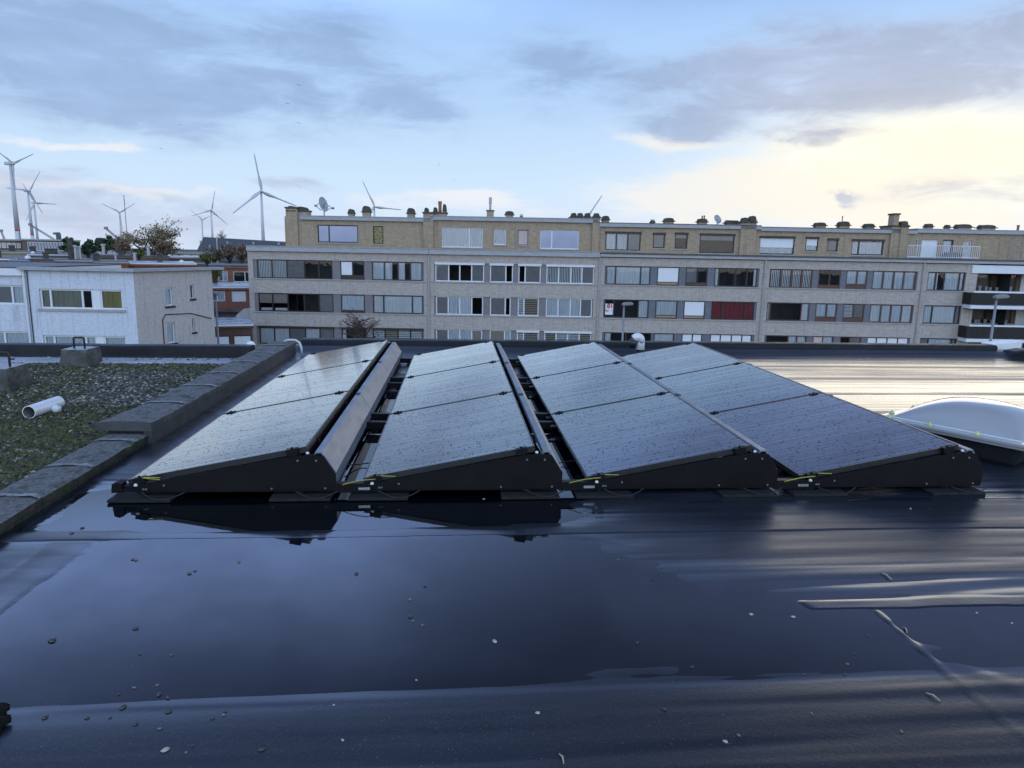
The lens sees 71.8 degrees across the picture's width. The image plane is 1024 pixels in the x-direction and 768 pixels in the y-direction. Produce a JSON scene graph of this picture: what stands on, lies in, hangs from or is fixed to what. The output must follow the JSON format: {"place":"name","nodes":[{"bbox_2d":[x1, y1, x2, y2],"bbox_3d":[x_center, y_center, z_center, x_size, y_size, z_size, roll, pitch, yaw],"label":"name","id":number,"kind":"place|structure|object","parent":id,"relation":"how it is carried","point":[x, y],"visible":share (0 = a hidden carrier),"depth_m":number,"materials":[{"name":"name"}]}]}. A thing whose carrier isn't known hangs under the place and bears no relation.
{"place":"outdoors","nodes":[
{"label":"outdoors","id":0,"kind":"place"},
{"bbox_2d":[0,245,61,256],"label":"flat roofed house","id":1,"kind":"structure","parent":0,"point":[11,251],"depth_m":105.69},
{"bbox_2d":[27,248,67,257],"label":"flat roofed house","id":2,"kind":"structure","parent":0,"point":[53,253],"depth_m":91.66,"materials":[{"name":"grey brick"}]},
{"bbox_2d":[0,356,231,486],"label":"gravel roof","id":3,"kind":"structure","parent":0,"point":[112,385],"depth_m":7.39,"materials":[{"name":"gravel"}]},
{"bbox_2d":[0,351,32,390],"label":"concrete block","id":4,"kind":"object","parent":3,"relation":"on","point":[13,376],"depth_m":7.32,"materials":[{"name":"concrete"}]},
{"bbox_2d":[22,396,64,418],"bbox_3d":[-4.106,0.208,6.255,0.178,0.119,0.420,1,11,-2],"label":"plastic pipe","id":5,"kind":"object","parent":3,"relation":"on","point":[55,404],"visible":0.99,"depth_m":6.19,"materials":[{"name":"white plastic"}]},
{"bbox_2d":[59,337,102,366],"bbox_3d":[-5.385,-0.416,8.825,0.342,0.354,0.384,0,11,-5],"label":"concrete block","id":6,"kind":"object","parent":3,"relation":"on","point":[84,355],"depth_m":8.68,"materials":[{"name":"concrete"}]},
{"bbox_2d":[0,362,225,489],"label":"moss","id":7,"kind":"object","parent":3,"relation":"on","point":[60,435],"visible":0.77,"depth_m":5.88,"materials":[{"name":"plant"}]},
{"bbox_2d":[0,357,235,363],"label":"pale strip","id":8,"kind":"object","parent":3,"relation":"on","point":[106,360],"visible":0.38,"depth_m":9.13,"materials":[{"name":"metal"}]},
{"bbox_2d":[0,343,254,357],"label":"roof parapet","id":9,"kind":"structure","parent":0,"point":[139,350],"depth_m":9.55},
{"bbox_2d":[81,248,196,258],"bbox_3d":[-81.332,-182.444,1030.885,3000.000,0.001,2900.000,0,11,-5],"label":"ground","id":10,"kind":"structure","parent":0,"point":[84,256],"depth_m":1091.26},
{"bbox_2d":[0,239,22,250],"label":"office building","id":11,"kind":"structure","parent":10,"relation":"on","point":[5,243],"depth_m":193.10,"materials":[{"name":"brown brick"}]},
{"bbox_2d":[0,153,32,238],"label":"wind turbine","id":12,"kind":"object","parent":10,"relation":"on","point":[10,163],"visible":0.94,"depth_m":810.12,"materials":[{"name":"metal"}]},
{"bbox_2d":[9,171,41,238],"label":"wind turbine","id":13,"kind":"object","parent":10,"relation":"on","point":[30,214],"visible":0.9,"depth_m":1231.54,"materials":[{"name":"metal"}]},
{"bbox_2d":[15,252,53,262],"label":"flat roofed house","id":14,"kind":"structure","parent":10,"relation":"on","point":[45,258],"depth_m":66.19,"materials":[{"name":"grey brick"}]},
{"bbox_2d":[21,239,64,252],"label":"office building","id":15,"kind":"structure","parent":10,"relation":"on","point":[40,244],"depth_m":195.45,"materials":[{"name":"grey brick"}]},
{"bbox_2d":[0,262,120,342],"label":"terraced house","id":16,"kind":"structure","parent":10,"relation":"on","point":[13,324],"depth_m":42.49,"materials":[{"name":"white paint"}]},
{"bbox_2d":[0,285,24,304],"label":"window","id":17,"kind":"structure","parent":16,"relation":"in","point":[7,292],"depth_m":42.37,"materials":[{"name":"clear glass"}]},
{"bbox_2d":[0,331,28,342],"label":"window","id":18,"kind":"structure","parent":16,"relation":"in","point":[5,336],"depth_m":42.86,"materials":[{"name":"grey glass"}]},
{"bbox_2d":[52,239,92,263],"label":"flat roofed house","id":19,"kind":"structure","parent":10,"relation":"on","point":[76,254],"depth_m":70.67,"materials":[{"name":"grey brick"}]},
{"bbox_2d":[81,238,98,257],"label":"evergreen tree","id":20,"kind":"object","parent":10,"relation":"on","point":[88,248],"visible":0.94,"depth_m":91.03,"materials":[{"name":"green plant"}]},
{"bbox_2d":[93,234,114,253],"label":"evergreen tree","id":21,"kind":"object","parent":10,"relation":"on","point":[108,241],"visible":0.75,"depth_m":144.72,"materials":[{"name":"green plant"}]},
{"bbox_2d":[91,254,129,267],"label":"flat roofed house","id":22,"kind":"structure","parent":10,"relation":"on","point":[96,259],"depth_m":72.89,"materials":[{"name":"grey brick"}]},
{"bbox_2d":[16,267,223,343],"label":"white house","id":23,"kind":"structure","parent":10,"relation":"on","point":[130,306],"depth_m":42.53,"materials":[{"name":"paint"}]},
{"bbox_2d":[40,289,93,308],"bbox_3d":[-26.593,-5.097,42.315,3.132,1.182,0.134,1,11,-1],"label":"window","id":24,"kind":"structure","parent":23,"relation":"in","point":[50,298],"depth_m":42.33,"materials":[{"name":"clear glass"}]},
{"bbox_2d":[44,335,96,342],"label":"window","id":25,"kind":"structure","parent":23,"relation":"in","point":[47,338],"depth_m":42.78,"materials":[{"name":"grey glass"}]},
{"bbox_2d":[100,290,123,309],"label":"window","id":26,"kind":"structure","parent":23,"relation":"in","point":[110,299],"depth_m":42.37,"materials":[{"name":"green glass"}]},
{"bbox_2d":[111,235,133,252],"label":"brown tree","id":27,"kind":"object","parent":10,"relation":"on","point":[119,244],"visible":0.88,"depth_m":128.91,"materials":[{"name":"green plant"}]},
{"bbox_2d":[100,244,169,260],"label":"flat roofed house","id":28,"kind":"structure","parent":10,"relation":"on","point":[121,255],"depth_m":97.98,"materials":[{"name":"grey brick"}]},
{"bbox_2d":[118,214,187,255],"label":"autumn tree","id":29,"kind":"object","parent":10,"relation":"on","point":[167,235],"visible":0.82,"depth_m":108.88,"materials":[{"name":"brown plant"}]},
{"bbox_2d":[128,253,196,268],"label":"flat roofed house","id":30,"kind":"structure","parent":10,"relation":"on","point":[158,263],"depth_m":76.41,"materials":[{"name":"grey brick"}]},
{"bbox_2d":[152,239,183,254],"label":"brown tree","id":31,"kind":"object","parent":10,"relation":"on","point":[167,248],"visible":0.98,"depth_m":107.40,"materials":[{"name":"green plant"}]},
{"bbox_2d":[204,263,248,282],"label":"brick house","id":32,"kind":"structure","parent":10,"relation":"on","point":[234,272],"depth_m":84.77,"materials":[{"name":"red brick"}]},
{"bbox_2d":[196,237,285,263],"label":"slate building","id":33,"kind":"structure","parent":10,"relation":"on","point":[208,242],"depth_m":188.20,"materials":[{"name":"grey brick"}]},
{"bbox_2d":[232,154,295,239],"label":"wind turbine","id":34,"kind":"object","parent":10,"relation":"on","point":[261,191],"visible":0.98,"depth_m":1143.11,"materials":[{"name":"metal"}]},
{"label":"building base","id":35,"kind":"structure","parent":10,"relation":"on","visible":0},
{"bbox_2d":[0,434,147,534],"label":"parapet wall","id":36,"kind":"structure","parent":35,"relation":"on","point":[21,500],"depth_m":4.39,"materials":[{"name":"concrete"}]},
{"bbox_2d":[95,341,295,443],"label":"parapet wall","id":37,"kind":"structure","parent":35,"relation":"on","point":[157,418],"depth_m":6.50,"materials":[{"name":"concrete"}]},
{"bbox_2d":[0,344,1023,767],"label":"flat roof","id":38,"kind":"structure","parent":35,"relation":"on","point":[294,606],"depth_m":2.93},
{"bbox_2d":[0,702,11,732],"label":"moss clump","id":39,"kind":"object","parent":38,"relation":"on","point":[4,709],"visible":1,"depth_m":2.24,"materials":[{"name":"plant"}]},
{"bbox_2d":[107,340,404,502],"bbox_3d":[-1.839,0.053,6.838,1.503,0.312,5.423,0,11,-5],"label":"solar panel row","id":40,"kind":"object","parent":38,"relation":"on","point":[292,411],"visible":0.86,"depth_m":4.86,"materials":[{"name":"black glass"}]},
{"bbox_2d":[111,479,138,492],"bbox_3d":[-2.312,0.611,4.236,0.150,0.067,0.075,0,11,-5],"label":"rail end cap","id":41,"kind":"object","parent":40,"relation":"attached to","point":[120,486],"visible":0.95,"depth_m":4.22,"materials":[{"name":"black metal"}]},
{"bbox_2d":[348,341,574,500],"bbox_3d":[-0.448,0.058,6.949,1.503,0.312,5.423,0,11,-5],"label":"solar panel row","id":42,"kind":"object","parent":38,"relation":"on","point":[453,408],"visible":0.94,"depth_m":4.99,"materials":[{"name":"black glass"}]},
{"bbox_2d":[333,481,371,492],"bbox_3d":[-0.980,0.634,4.349,0.235,0.060,0.055,0,11,-5],"label":"mounting rail","id":43,"kind":"object","parent":42,"relation":"on","point":[358,487],"visible":0.86,"depth_m":4.33,"materials":[{"name":"black metal"}]},
{"bbox_2d":[1,517,1022,767],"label":"grit","id":44,"kind":"object","parent":38,"relation":"on","point":[547,691],"visible":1,"depth_m":2.34,"materials":[{"name":"gravel"}]},
{"bbox_2d":[629,333,644,352],"bbox_3d":[1.868,-0.573,10.434,0.271,0.367,0.199,-5,12,-29],"label":"vent pipe","id":45,"kind":"object","parent":38,"relation":"on","point":[638,340],"visible":0.79,"depth_m":10.39,"materials":[{"name":"plastic"}]},
{"bbox_2d":[511,342,781,498],"bbox_3d":[0.942,0.064,7.059,1.503,0.312,5.423,0,11,-5],"label":"solar panel row","id":46,"kind":"object","parent":38,"relation":"on","point":[609,411],"visible":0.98,"depth_m":5.18,"materials":[{"name":"black glass"}]},
{"bbox_2d":[558,479,595,490],"bbox_3d":[0.411,0.639,4.460,0.235,0.060,0.055,0,11,-5],"label":"mounting rail","id":47,"kind":"object","parent":46,"relation":"on","point":[586,485],"visible":0.86,"depth_m":4.44,"materials":[{"name":"black metal"}]},
{"bbox_2d":[620,342,987,496],"bbox_3d":[2.332,0.069,7.170,1.503,0.312,5.423,0,11,-5],"label":"solar panel row","id":48,"kind":"object","parent":38,"relation":"on","point":[795,429],"visible":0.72,"depth_m":5.32,"materials":[{"name":"black glass"}]},
{"bbox_2d":[773,478,809,488],"bbox_3d":[1.801,0.645,4.571,0.235,0.060,0.055,0,11,-5],"label":"mounting rail","id":49,"kind":"object","parent":48,"relation":"on","point":[804,483],"visible":0.93,"depth_m":4.55,"materials":[{"name":"black metal"}]},
{"bbox_2d":[882,397,1023,466],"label":"skylight","id":50,"kind":"object","parent":38,"relation":"on","point":[988,430],"visible":0.95,"depth_m":5.48,"materials":[{"name":"grey plastic"}]},
{"bbox_2d":[301,338,997,349],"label":"roof parapet","id":51,"kind":"structure","parent":35,"relation":"on","point":[707,344],"depth_m":11.00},
{"bbox_2d":[981,339,1021,349],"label":"roof fascia","id":52,"kind":"structure","parent":35,"relation":"attached to","point":[1005,344],"depth_m":11.65,"materials":[{"name":"metal"}]},
{"bbox_2d":[212,282,249,316],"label":"brick house","id":53,"kind":"structure","parent":0,"point":[232,295],"depth_m":68.58,"materials":[{"name":"red brick"}]},
{"bbox_2d":[214,317,253,343],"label":"garage","id":54,"kind":"structure","parent":0,"point":[235,330],"depth_m":58.08,"materials":[{"name":"red brick"}]},
{"bbox_2d":[228,242,247,263],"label":"bare tree","id":55,"kind":"object","parent":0,"point":[241,254],"visible":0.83,"depth_m":104.38,"materials":[{"name":"brown plant"}]},
{"bbox_2d":[246,206,434,348],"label":"apartment building","id":56,"kind":"structure","parent":0,"point":[315,276],"depth_m":59.12,"materials":[{"name":"brick"}]},
{"bbox_2d":[257,259,332,278],"bbox_3d":[-17.977,-9.511,58.572,6.253,1.532,0.134,1,11,0],"label":"window","id":57,"kind":"structure","parent":56,"relation":"in","point":[293,269],"depth_m":58.59,"materials":[{"name":"grey glass"}]},
{"bbox_2d":[258,293,333,311],"bbox_3d":[-18.023,-6.832,59.209,6.256,1.532,0.404,1,11,0],"label":"window","id":58,"kind":"structure","parent":56,"relation":"in","point":[326,304],"depth_m":59.05,"materials":[{"name":"grey glass"}]},
{"bbox_2d":[258,325,334,343],"bbox_3d":[-18.107,-4.103,59.514,6.382,1.552,0.270,1,11,0],"label":"window","id":59,"kind":"structure","parent":56,"relation":"in","point":[268,334],"depth_m":59.55,"materials":[{"name":"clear glass"}]},
{"bbox_2d":[318,225,357,242],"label":"window","id":60,"kind":"structure","parent":56,"relation":"in","point":[326,233],"depth_m":59.66,"materials":[{"name":"glass"}]},
{"bbox_2d":[340,261,364,279],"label":"window","id":61,"kind":"structure","parent":56,"relation":"in","point":[346,267],"depth_m":58.56,"materials":[{"name":"white glass"}]},
{"bbox_2d":[341,294,364,312],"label":"window","id":62,"kind":"structure","parent":56,"relation":"in","point":[350,302],"depth_m":59.12,"materials":[{"name":"grey glass"}]},
{"bbox_2d":[372,261,422,280],"bbox_3d":[-9.503,-9.355,58.592,4.186,1.532,0.134,1,11,0],"label":"window","id":63,"kind":"structure","parent":56,"relation":"in","point":[381,270],"depth_m":58.62,"materials":[{"name":"grey glass"}]},
{"bbox_2d":[372,328,422,338],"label":"window","id":64,"kind":"structure","parent":56,"relation":"in","point":[397,331],"depth_m":59.55,"materials":[{"name":"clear glass"}]},
{"bbox_2d":[373,295,422,313],"bbox_3d":[-9.523,-6.652,59.097,4.192,1.532,0.134,1,11,0],"label":"window","id":65,"kind":"structure","parent":56,"relation":"in","point":[400,304],"depth_m":59.12,"materials":[{"name":"grey glass"}]},
{"bbox_2d":[0,0,1023,249],"label":"sky","id":66,"kind":"structure","parent":0,"point":[781,113],"materials":[{"name":"blue"}]},
{"bbox_2d":[429,197,600,339],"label":"apartment building","id":67,"kind":"structure","parent":0,"point":[508,276],"depth_m":59.15,"materials":[{"name":"brick"}]},
{"bbox_2d":[436,329,481,338],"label":"window","id":68,"kind":"structure","parent":67,"relation":"in","point":[440,333],"depth_m":59.57,"materials":[{"name":"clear glass"}]},
{"bbox_2d":[436,296,482,314],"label":"window","id":69,"kind":"structure","parent":67,"relation":"in","point":[445,305],"depth_m":59.12,"materials":[{"name":"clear glass"}]},
{"bbox_2d":[435,262,484,281],"bbox_3d":[-4.322,-9.253,58.510,4.139,1.552,0.220,1,11,0],"label":"window","id":70,"kind":"structure","parent":67,"relation":"in","point":[441,268],"depth_m":58.59,"materials":[{"name":"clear glass"}]},
{"bbox_2d":[442,227,482,247],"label":"window","id":71,"kind":"structure","parent":67,"relation":"in","point":[462,237],"depth_m":59.76,"materials":[{"name":"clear glass"}]},
{"bbox_2d":[494,229,505,244],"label":"window","id":72,"kind":"structure","parent":67,"relation":"in","point":[499,234],"depth_m":59.74,"materials":[{"name":"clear glass"}]},
{"bbox_2d":[490,297,510,315],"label":"window","id":73,"kind":"structure","parent":67,"relation":"in","point":[497,305],"depth_m":59.10,"materials":[{"name":"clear glass"}]},
{"bbox_2d":[490,330,510,339],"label":"window","id":74,"kind":"structure","parent":67,"relation":"in","point":[494,334],"depth_m":59.55,"materials":[{"name":"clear glass"}]},
{"bbox_2d":[489,263,513,282],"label":"window","id":75,"kind":"structure","parent":67,"relation":"in","point":[497,271],"depth_m":58.60,"materials":[{"name":"clear glass"}]},
{"bbox_2d":[518,298,538,315],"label":"window","id":76,"kind":"structure","parent":67,"relation":"in","point":[523,306],"depth_m":59.13,"materials":[{"name":"clear glass"}]},
{"bbox_2d":[518,264,541,282],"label":"window","id":77,"kind":"structure","parent":67,"relation":"in","point":[532,271],"depth_m":58.60,"materials":[{"name":"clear glass"}]},
{"bbox_2d":[540,230,578,248],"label":"window","id":78,"kind":"structure","parent":67,"relation":"in","point":[549,239],"depth_m":59.73,"materials":[{"name":"glass"}]},
{"bbox_2d":[544,331,591,339],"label":"window","id":79,"kind":"structure","parent":67,"relation":"in","point":[555,334],"depth_m":59.57,"materials":[{"name":"grey glass"}]},
{"bbox_2d":[546,298,591,316],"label":"window","id":80,"kind":"structure","parent":67,"relation":"in","point":[560,307],"depth_m":59.15,"materials":[{"name":"clear glass"}]},
{"bbox_2d":[546,264,594,283],"bbox_3d":[4.829,-9.089,58.556,4.045,1.552,0.270,1,11,0],"label":"window","id":81,"kind":"structure","parent":67,"relation":"in","point":[586,271],"depth_m":58.64,"materials":[{"name":"white glass"}]},
{"bbox_2d":[598,215,766,341],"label":"apartment building","id":82,"kind":"structure","parent":0,"point":[669,279],"depth_m":59.18,"materials":[{"name":"brick"}]},
{"bbox_2d":[605,231,641,250],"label":"window","id":83,"kind":"structure","parent":82,"relation":"in","point":[615,240],"depth_m":59.79,"materials":[{"name":"grey glass"}]},
{"bbox_2d":[604,299,648,317],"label":"window","id":84,"kind":"structure","parent":82,"relation":"in","point":[643,305],"depth_m":59.13,"materials":[{"name":"grey glass"}]},
{"bbox_2d":[606,266,650,284],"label":"window","id":85,"kind":"structure","parent":82,"relation":"in","point":[619,275],"depth_m":58.66,"materials":[{"name":"grey glass"}]},
{"bbox_2d":[655,300,677,318],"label":"window","id":86,"kind":"structure","parent":82,"relation":"in","point":[664,309],"depth_m":59.18,"materials":[{"name":"grey glass"}]},
{"bbox_2d":[657,267,679,285],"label":"window","id":87,"kind":"structure","parent":82,"relation":"in","point":[666,276],"depth_m":58.60,"materials":[{"name":"white glass"}]},
{"bbox_2d":[683,301,704,318],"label":"window","id":88,"kind":"structure","parent":82,"relation":"in","point":[692,309],"depth_m":59.10,"materials":[{"name":"white glass"}]},
{"bbox_2d":[685,267,707,285],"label":"window","id":89,"kind":"structure","parent":82,"relation":"in","point":[691,272],"depth_m":58.64,"materials":[{"name":"grey glass"}]},
{"bbox_2d":[699,233,735,253],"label":"window","id":90,"kind":"structure","parent":82,"relation":"in","point":[703,236],"depth_m":59.71,"materials":[{"name":"grey glass"}]},
{"bbox_2d":[710,334,751,341],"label":"window","id":91,"kind":"structure","parent":82,"relation":"in","point":[713,337],"depth_m":59.52,"materials":[{"name":"white glass"}]},
{"bbox_2d":[711,301,754,319],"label":"window","id":92,"kind":"structure","parent":82,"relation":"in","point":[721,310],"depth_m":59.19,"materials":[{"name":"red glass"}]},
{"bbox_2d":[714,268,757,286],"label":"window","id":93,"kind":"structure","parent":82,"relation":"in","point":[717,270],"depth_m":58.63,"materials":[{"name":"grey glass"}]},
{"bbox_2d":[752,213,926,342],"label":"apartment building","id":94,"kind":"structure","parent":0,"point":[842,282],"depth_m":59.21,"materials":[{"name":"brick"}]},
{"bbox_2d":[759,236,795,254],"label":"window","id":95,"kind":"structure","parent":94,"relation":"in","point":[784,245],"depth_m":59.76,"materials":[{"name":"white glass"}]},
{"bbox_2d":[766,302,809,320],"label":"window","id":96,"kind":"structure","parent":94,"relation":"in","point":[804,311],"depth_m":59.16,"materials":[{"name":"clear glass"}]},
{"bbox_2d":[769,269,812,287],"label":"window","id":97,"kind":"structure","parent":94,"relation":"in","point":[801,270],"depth_m":58.69,"materials":[{"name":"grey glass"}]},
{"bbox_2d":[814,303,837,321],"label":"window","id":98,"kind":"structure","parent":94,"relation":"in","point":[830,308],"depth_m":59.19,"materials":[{"name":"grey glass"}]},
{"bbox_2d":[842,304,864,321],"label":"window","id":99,"kind":"structure","parent":94,"relation":"in","point":[857,315],"depth_m":59.19,"materials":[{"name":"grey glass"}]},
{"bbox_2d":[845,270,867,288],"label":"window","id":100,"kind":"structure","parent":94,"relation":"in","point":[855,279],"depth_m":58.69,"materials":[{"name":"grey glass"}]},
{"bbox_2d":[851,239,884,254],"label":"window","id":101,"kind":"structure","parent":94,"relation":"in","point":[859,246],"depth_m":59.86,"materials":[{"name":"white glass"}]},
{"bbox_2d":[867,337,908,342],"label":"window","id":102,"kind":"structure","parent":94,"relation":"in","point":[869,339],"depth_m":59.54,"materials":[{"name":"white glass"}]},
{"bbox_2d":[869,304,912,322],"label":"window","id":103,"kind":"structure","parent":94,"relation":"in","point":[888,313],"depth_m":59.21,"materials":[{"name":"grey glass"}]},
{"bbox_2d":[871,271,916,289],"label":"window","id":104,"kind":"structure","parent":94,"relation":"in","point":[902,280],"depth_m":58.70,"materials":[{"name":"grey glass"}]},
{"bbox_2d":[833,385,1023,402],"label":"water","id":105,"kind":"structure","parent":0,"point":[889,398],"depth_m":7.83,"materials":[{"name":"liquid"}]},
{"bbox_2d":[906,224,1023,347],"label":"apartment building","id":106,"kind":"structure","parent":0,"point":[970,273],"depth_m":59.20,"materials":[{"name":"brick"}]},
{"bbox_2d":[920,240,937,256],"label":"window","id":107,"kind":"structure","parent":106,"relation":"in","point":[924,242],"depth_m":59.80,"materials":[{"name":"white glass"}]},
{"bbox_2d":[922,305,960,323],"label":"window","id":108,"kind":"structure","parent":106,"relation":"in","point":[937,314],"depth_m":59.22,"materials":[{"name":"grey glass"}]},
{"bbox_2d":[926,272,964,290],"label":"window","id":109,"kind":"structure","parent":106,"relation":"in","point":[951,280],"depth_m":58.70,"materials":[{"name":"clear glass"}]},
{"bbox_2d":[989,294,1009,340],"bbox_3d":[26.056,-0.180,38.603,0.744,9.365,0.320,1,11,0],"label":"street lamp","id":110,"kind":"object","parent":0,"point":[1000,296],"visible":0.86,"depth_m":37.85,"materials":[{"name":"metal"}]},
{"label":"street","id":111,"kind":"structure","parent":0,"visible":0},
{"bbox_2d":[338,308,384,337],"bbox_3d":[-10.585,-1.845,49.461,3.333,7.314,3.502,0,11,-5],"label":"street tree","id":112,"kind":"object","parent":111,"relation":"on","point":[358,326],"visible":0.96,"depth_m":49.06,"materials":[{"name":"brown plant"}]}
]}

